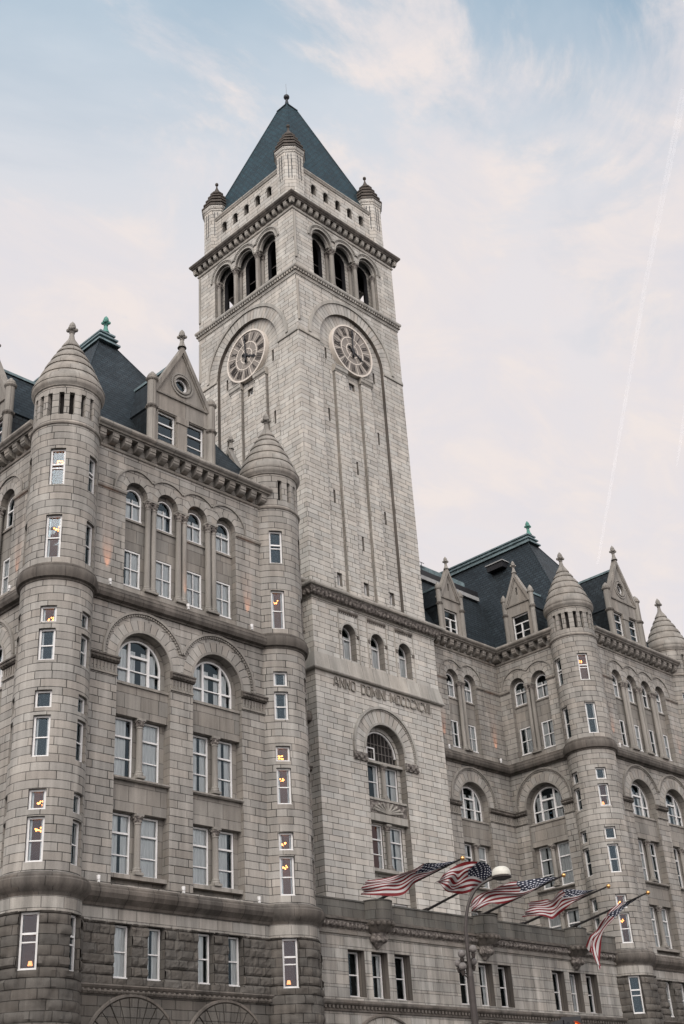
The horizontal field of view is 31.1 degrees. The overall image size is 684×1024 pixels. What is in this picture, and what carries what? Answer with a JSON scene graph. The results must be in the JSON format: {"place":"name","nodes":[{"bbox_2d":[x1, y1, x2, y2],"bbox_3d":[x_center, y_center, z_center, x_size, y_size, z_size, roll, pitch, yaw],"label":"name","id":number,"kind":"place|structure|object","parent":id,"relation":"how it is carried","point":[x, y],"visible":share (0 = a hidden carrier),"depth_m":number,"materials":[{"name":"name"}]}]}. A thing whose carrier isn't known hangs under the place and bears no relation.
{"place":"outdoors","nodes":[
{"label":"outdoors","id":0,"kind":"place"},
{"bbox_2d":[0,0,683,641],"label":"sky","id":1,"kind":"structure","parent":0,"point":[523,160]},
{"bbox_2d":[549,1016,581,1023],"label":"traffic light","id":2,"kind":"object","parent":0,"point":[571,1020],"visible":1,"depth_m":24.93,"materials":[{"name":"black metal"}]},
{"label":"road","id":3,"kind":"structure","parent":0,"visible":0},
{"bbox_2d":[189,94,460,914],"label":"clock tower","id":4,"kind":"structure","parent":3,"relation":"on","point":[298,339],"depth_m":96.36,"materials":[{"name":"stone"}]},
{"bbox_2d":[342,628,351,660],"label":"arched window","id":5,"kind":"structure","parent":4,"relation":"in","point":[346,641],"depth_m":87.61,"materials":[{"name":"grey glass"}]},
{"bbox_2d":[367,764,378,797],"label":"sash window","id":6,"kind":"structure","parent":4,"relation":"in","point":[375,780],"depth_m":84.55,"materials":[{"name":"white paint"}]},
{"bbox_2d":[371,637,379,669],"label":"arched window","id":7,"kind":"structure","parent":4,"relation":"in","point":[374,651],"depth_m":89.51,"materials":[{"name":"grey glass"}]},
{"bbox_2d":[371,824,383,868],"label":"sash window","id":8,"kind":"structure","parent":4,"relation":"in","point":[376,830],"depth_m":82.64,"materials":[{"name":"white paint"}]},
{"bbox_2d":[366,732,395,764],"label":"arched window","id":9,"kind":"structure","parent":4,"relation":"in","point":[378,748],"depth_m":86.21,"materials":[{"name":"brown glass"}]},
{"bbox_2d":[385,769,397,801],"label":"sash window","id":10,"kind":"structure","parent":4,"relation":"in","point":[392,773],"depth_m":85.68,"materials":[{"name":"grey glass"}]},
{"bbox_2d":[390,828,403,871],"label":"sash window","id":11,"kind":"structure","parent":4,"relation":"in","point":[397,833],"depth_m":83.55,"materials":[{"name":"grey glass"}]},
{"bbox_2d":[399,647,406,677],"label":"arched window","id":12,"kind":"structure","parent":4,"relation":"in","point":[402,660],"depth_m":91.41,"materials":[{"name":"grey glass"}]},
{"bbox_2d":[0,316,683,1023],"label":"office building","id":13,"kind":"structure","parent":3,"relation":"on","point":[156,842],"depth_m":67.96,"materials":[{"name":"stone"}]},
{"bbox_2d":[0,648,2,686],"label":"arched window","id":14,"kind":"structure","parent":13,"relation":"in","point":[1,672],"depth_m":63.19,"materials":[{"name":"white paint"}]},
{"bbox_2d":[0,558,9,595],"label":"sash window","id":15,"kind":"structure","parent":13,"relation":"in","point":[6,563],"depth_m":65.97,"materials":[{"name":"grey glass"}]},
{"bbox_2d":[5,498,13,529],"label":"arched window","id":16,"kind":"structure","parent":13,"relation":"in","point":[10,512],"depth_m":67.75,"materials":[{"name":"white paint"}]},
{"bbox_2d":[113,925,126,978],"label":"sash window","id":17,"kind":"structure","parent":13,"relation":"in","point":[120,937],"depth_m":56.54,"materials":[{"name":"white paint"}]},
{"bbox_2d":[111,813,129,874],"bbox_3d":[-10.684,15.955,58.951,0.214,2.930,1.160,-28,-36,37],"label":"sash window","id":18,"kind":"structure","parent":13,"relation":"in","point":[124,833],"depth_m":59.10,"materials":[{"name":"grey glass"}]},
{"bbox_2d":[114,717,131,777],"bbox_3d":[-10.957,11.766,61.214,0.214,3.070,1.160,-28,-36,37],"label":"sash window","id":19,"kind":"structure","parent":13,"relation":"in","point":[120,723],"depth_m":61.32,"materials":[{"name":"white paint"}]},
{"bbox_2d":[124,549,139,589],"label":"sash window","id":20,"kind":"structure","parent":13,"relation":"in","point":[132,567],"depth_m":66.03,"materials":[{"name":"grey glass"}]},
{"bbox_2d":[126,490,140,522],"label":"arched window","id":21,"kind":"structure","parent":13,"relation":"in","point":[135,506],"depth_m":67.78,"materials":[{"name":"grey glass"}]},
{"bbox_2d":[117,641,159,689],"bbox_3d":[-10.627,7.946,63.951,0.184,2.560,2.840,-28,-36,37],"label":"arched window","id":22,"kind":"structure","parent":13,"relation":"in","point":[126,668],"depth_m":63.97,"materials":[{"name":"white paint"}]},
{"bbox_2d":[140,818,157,877],"bbox_3d":[-9.500,16.461,60.030,0.214,2.930,1.160,-28,-36,37],"label":"sash window","id":23,"kind":"structure","parent":13,"relation":"in","point":[149,827],"depth_m":60.18,"materials":[{"name":"grey glass"}]},
{"bbox_2d":[142,724,158,782],"bbox_3d":[-9.773,12.272,62.294,0.214,3.070,1.160,-28,-36,37],"label":"sash window","id":24,"kind":"structure","parent":13,"relation":"in","point":[150,752],"depth_m":62.46,"materials":[{"name":"white paint"}]},
{"bbox_2d":[147,929,160,980],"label":"sash window","id":25,"kind":"structure","parent":13,"relation":"in","point":[155,947],"depth_m":57.79,"materials":[{"name":"white paint"}]},
{"bbox_2d":[156,560,171,599],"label":"sash window","id":26,"kind":"structure","parent":13,"relation":"in","point":[163,570],"depth_m":67.37,"materials":[{"name":"grey glass"}]},
{"bbox_2d":[157,501,171,533],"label":"arched window","id":27,"kind":"structure","parent":13,"relation":"in","point":[161,516],"depth_m":69.11,"materials":[{"name":"grey glass"}]},
{"bbox_2d":[187,513,200,544],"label":"arched window","id":28,"kind":"structure","parent":13,"relation":"in","point":[196,529],"depth_m":70.51,"materials":[{"name":"grey glass"}]},
{"bbox_2d":[187,571,201,609],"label":"sash window","id":29,"kind":"structure","parent":13,"relation":"in","point":[193,580],"depth_m":68.76,"materials":[{"name":"grey glass"}]},
{"bbox_2d":[193,735,207,792],"bbox_3d":[-7.504,13.242,64.363,0.214,3.070,1.160,-28,-36,37],"label":"sash window","id":30,"kind":"structure","parent":13,"relation":"in","point":[203,754],"depth_m":64.57,"materials":[{"name":"grey glass"}]},
{"bbox_2d":[193,827,207,884],"bbox_3d":[-7.231,17.431,62.099,0.214,2.930,1.160,-28,-36,37],"label":"sash window","id":31,"kind":"structure","parent":13,"relation":"in","point":[200,835],"depth_m":62.26,"materials":[{"name":"grey glass"}]},
{"bbox_2d":[198,934,209,984],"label":"sash window","id":32,"kind":"structure","parent":13,"relation":"in","point":[200,944],"depth_m":59.68,"materials":[{"name":"white paint"}]},
{"bbox_2d":[193,662,230,708],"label":"arched window","id":33,"kind":"structure","parent":13,"relation":"in","point":[200,689],"depth_m":67.14,"materials":[{"name":"white paint"}]},
{"bbox_2d":[216,524,228,554],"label":"arched window","id":34,"kind":"structure","parent":13,"relation":"in","point":[222,541],"depth_m":71.89,"materials":[{"name":"grey glass"}]},
{"bbox_2d":[216,581,230,619],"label":"sash window","id":35,"kind":"structure","parent":13,"relation":"in","point":[223,590],"depth_m":70.14,"materials":[{"name":"grey glass"}]},
{"bbox_2d":[217,741,231,797],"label":"sash window","id":36,"kind":"structure","parent":13,"relation":"in","point":[227,747],"depth_m":65.68,"materials":[{"name":"grey glass"}]},
{"bbox_2d":[218,832,233,888],"bbox_3d":[-6.047,17.937,63.178,0.214,2.930,1.160,-28,-36,37],"label":"sash window","id":37,"kind":"structure","parent":13,"relation":"in","point":[222,841],"depth_m":63.33,"materials":[{"name":"grey glass"}]},
{"bbox_2d":[228,937,239,986],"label":"sash window","id":38,"kind":"structure","parent":13,"relation":"in","point":[234,961],"depth_m":60.94,"materials":[{"name":"white paint"}]},
{"bbox_2d":[348,952,359,996],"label":"sash window","id":39,"kind":"structure","parent":13,"relation":"in","point":[356,958],"depth_m":67.14,"materials":[{"name":"white paint"}]},
{"bbox_2d":[371,954,383,998],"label":"sash window","id":40,"kind":"structure","parent":13,"relation":"in","point":[378,957],"depth_m":68.38,"materials":[{"name":"white paint"}]},
{"bbox_2d":[394,957,405,999],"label":"sash window","id":41,"kind":"structure","parent":13,"relation":"in","point":[401,958],"depth_m":69.56,"materials":[{"name":"white paint"}]},
{"bbox_2d":[378,856,464,898],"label":"flagpole","id":42,"kind":"object","parent":13,"relation":"on","point":[462,858],"visible":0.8,"depth_m":66.80,"materials":[{"name":"metal"}]},
{"bbox_2d":[361,861,453,895],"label":"flag","id":43,"kind":"object","parent":42,"relation":"attached to","point":[400,884],"visible":1,"depth_m":66.97,"materials":[{"name":"fabric"}]},
{"bbox_2d":[446,673,455,697],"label":"arched window","id":44,"kind":"structure","parent":13,"relation":"in","point":[450,684],"depth_m":95.89,"materials":[{"name":"grey glass"}]},
{"bbox_2d":[451,720,460,747],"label":"sash window","id":45,"kind":"structure","parent":13,"relation":"in","point":[452,721],"depth_m":94.06,"materials":[{"name":"white paint"}]},
{"bbox_2d":[422,875,491,909],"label":"flagpole","id":46,"kind":"object","parent":13,"relation":"on","point":[440,902],"visible":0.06,"depth_m":71.97,"materials":[{"name":"metal"}]},
{"bbox_2d":[435,861,491,893],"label":"flag","id":47,"kind":"object","parent":46,"relation":"attached to","point":[464,877],"visible":0.99,"depth_m":70.12,"materials":[{"name":"fabric"}]},
{"bbox_2d":[460,970,469,1004],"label":"sash window","id":48,"kind":"structure","parent":13,"relation":"in","point":[465,978],"depth_m":72.97,"materials":[{"name":"white paint"}]},
{"bbox_2d":[464,679,471,702],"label":"arched window","id":49,"kind":"structure","parent":13,"relation":"in","point":[468,697],"depth_m":97.23,"materials":[{"name":"white paint"}]},
{"bbox_2d":[464,844,471,861],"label":"sash window","id":50,"kind":"structure","parent":13,"relation":"in","point":[470,853],"depth_m":90.10,"materials":[{"name":"white paint"}]},
{"bbox_2d":[460,787,482,821],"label":"arched window","id":51,"kind":"structure","parent":13,"relation":"in","point":[473,801],"depth_m":92.40,"materials":[{"name":"white paint"}]},
{"bbox_2d":[468,725,478,752],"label":"sash window","id":52,"kind":"structure","parent":13,"relation":"in","point":[472,732],"depth_m":95.47,"materials":[{"name":"white paint"}]},
{"bbox_2d":[478,965,488,1005],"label":"sash window","id":53,"kind":"structure","parent":13,"relation":"in","point":[483,973],"depth_m":74.33,"materials":[{"name":"white paint"}]},
{"bbox_2d":[479,847,489,888],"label":"sash window","id":54,"kind":"structure","parent":13,"relation":"in","point":[482,854],"depth_m":91.12,"materials":[{"name":"grey glass"}]},
{"bbox_2d":[498,967,507,1006],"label":"sash window","id":55,"kind":"structure","parent":13,"relation":"in","point":[503,974],"depth_m":75.50,"materials":[{"name":"white paint"}]},
{"bbox_2d":[515,682,526,706],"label":"arched window","id":56,"kind":"structure","parent":13,"relation":"in","point":[518,694],"depth_m":98.48,"materials":[{"name":"white paint"}]},
{"bbox_2d":[480,873,565,914],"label":"flagpole","id":57,"kind":"object","parent":13,"relation":"on","point":[563,875],"visible":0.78,"depth_m":73.91,"materials":[{"name":"metal"}]},
{"bbox_2d":[470,877,556,910],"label":"flag","id":58,"kind":"object","parent":57,"relation":"attached to","point":[507,892],"visible":1,"depth_m":73.25,"materials":[{"name":"fabric"}]},
{"bbox_2d":[520,726,532,755],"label":"sash window","id":59,"kind":"structure","parent":13,"relation":"in","point":[529,744],"depth_m":96.66,"materials":[{"name":"white paint"}]},
{"bbox_2d":[536,674,548,699],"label":"arched window","id":60,"kind":"structure","parent":13,"relation":"in","point":[539,686],"depth_m":97.21,"materials":[{"name":"white paint"}]},
{"bbox_2d":[539,846,554,889],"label":"sash window","id":61,"kind":"structure","parent":13,"relation":"in","point":[543,857],"depth_m":92.13,"materials":[{"name":"grey glass"}]},
{"bbox_2d":[541,719,555,748],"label":"sash window","id":62,"kind":"structure","parent":13,"relation":"in","point":[545,725],"depth_m":95.45,"materials":[{"name":"white paint"}]},
{"bbox_2d":[533,787,564,823],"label":"arched window","id":63,"kind":"structure","parent":13,"relation":"in","point":[542,805],"depth_m":93.55,"materials":[{"name":"white paint"}]},
{"bbox_2d":[548,915,560,928],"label":"sash window","id":64,"kind":"structure","parent":13,"relation":"in","point":[553,923],"depth_m":90.10,"materials":[{"name":"grey glass"}]},
{"bbox_2d":[552,973,561,1010],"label":"sash window","id":65,"kind":"structure","parent":13,"relation":"in","point":[556,977],"depth_m":79.11,"materials":[{"name":"white paint"}]},
{"bbox_2d":[521,884,609,923],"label":"flagpole","id":66,"kind":"object","parent":13,"relation":"on","point":[540,916],"visible":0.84,"depth_m":76.14,"materials":[{"name":"metal"}]},
{"bbox_2d":[522,889,596,918],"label":"flag","id":67,"kind":"object","parent":66,"relation":"attached to","point":[560,902],"visible":1,"depth_m":76.12,"materials":[{"name":"fabric"}]},
{"bbox_2d":[557,841,574,885],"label":"sash window","id":68,"kind":"structure","parent":13,"relation":"in","point":[563,848],"depth_m":91.00,"materials":[{"name":"grey glass"}]},
{"bbox_2d":[566,909,580,926],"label":"sash window","id":69,"kind":"structure","parent":13,"relation":"in","point":[570,914],"depth_m":89.16,"materials":[{"name":"grey glass"}]},
{"bbox_2d":[569,974,578,1011],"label":"sash window","id":70,"kind":"structure","parent":13,"relation":"in","point":[574,994],"depth_m":80.29,"materials":[{"name":"white paint"}]},
{"bbox_2d":[586,976,594,1012],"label":"sash window","id":71,"kind":"structure","parent":13,"relation":"in","point":[589,979],"depth_m":81.55,"materials":[{"name":"white paint"}]},
{"bbox_2d":[564,891,649,928],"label":"flagpole","id":72,"kind":"object","parent":13,"relation":"on","point":[597,915],"visible":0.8,"depth_m":80.17,"materials":[{"name":"metal"}]},
{"bbox_2d":[586,898,637,969],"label":"flag","id":73,"kind":"object","parent":72,"relation":"hanging from","point":[593,945],"visible":1,"depth_m":79.38,"materials":[{"name":"fabric"}]},
{"bbox_2d":[612,674,619,697],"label":"arched window","id":74,"kind":"structure","parent":13,"relation":"in","point":[615,685],"depth_m":98.19,"materials":[{"name":"white paint"}]},
{"bbox_2d":[619,720,628,746],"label":"sash window","id":75,"kind":"structure","parent":13,"relation":"in","point":[623,726],"depth_m":96.35,"materials":[{"name":"white paint"}]},
{"bbox_2d":[627,680,633,702],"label":"arched window","id":76,"kind":"structure","parent":13,"relation":"in","point":[630,693],"depth_m":99.54,"materials":[{"name":"white paint"}]},
{"bbox_2d":[634,725,643,751],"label":"sash window","id":77,"kind":"structure","parent":13,"relation":"in","point":[636,727],"depth_m":97.78,"materials":[{"name":"white paint"}]},
{"bbox_2d":[631,784,649,817],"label":"arched window","id":78,"kind":"structure","parent":13,"relation":"in","point":[640,796],"depth_m":94.55,"materials":[{"name":"white paint"}]},
{"bbox_2d":[638,840,648,880],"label":"sash window","id":79,"kind":"structure","parent":13,"relation":"in","point":[639,841],"depth_m":91.81,"materials":[{"name":"white paint"}]},
{"bbox_2d":[641,686,649,708],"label":"arched window","id":80,"kind":"structure","parent":13,"relation":"in","point":[643,689],"depth_m":100.93,"materials":[{"name":"white paint"}]},
{"bbox_2d":[649,730,657,756],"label":"sash window","id":81,"kind":"structure","parent":13,"relation":"in","point":[652,734],"depth_m":99.13,"materials":[{"name":"white paint"}]},
{"bbox_2d":[649,906,659,946],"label":"sash window","id":82,"kind":"structure","parent":13,"relation":"in","point":[651,908],"depth_m":89.55,"materials":[{"name":"white paint"}]},
{"bbox_2d":[650,843,660,882],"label":"sash window","id":83,"kind":"structure","parent":13,"relation":"in","point":[652,844],"depth_m":92.87,"materials":[{"name":"white paint"}]},
{"bbox_2d":[655,691,663,713],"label":"arched window","id":84,"kind":"structure","parent":13,"relation":"in","point":[657,699],"depth_m":102.27,"materials":[{"name":"white paint"}]},
{"bbox_2d":[661,909,671,948],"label":"sash window","id":85,"kind":"structure","parent":13,"relation":"in","point":[664,916],"depth_m":90.61,"materials":[{"name":"white paint"}]},
{"bbox_2d":[663,735,671,760],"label":"sash window","id":86,"kind":"structure","parent":13,"relation":"in","point":[664,736],"depth_m":100.53,"materials":[{"name":"white paint"}]},
{"bbox_2d":[666,982,674,1016],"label":"sash window","id":87,"kind":"structure","parent":13,"relation":"in","point":[667,988],"depth_m":86.91,"materials":[{"name":"white paint"}]},
{"bbox_2d":[666,794,682,825],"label":"arched window","id":88,"kind":"structure","parent":13,"relation":"in","point":[673,805],"depth_m":97.73,"materials":[{"name":"white paint"}]},
{"bbox_2d":[673,848,682,887],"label":"sash window","id":89,"kind":"structure","parent":13,"relation":"in","point":[674,849],"depth_m":94.97,"materials":[{"name":"white paint"}]},
{"bbox_2d":[679,983,683,1003],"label":"sash window","id":90,"kind":"structure","parent":13,"relation":"in","point":[682,992],"depth_m":88.39,"materials":[{"name":"white paint"}]},
{"bbox_2d":[455,866,511,1023],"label":"street lamp","id":91,"kind":"object","parent":3,"relation":"on","point":[501,873],"visible":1,"depth_m":28.36,"materials":[{"name":"grey metal"}]}
]}

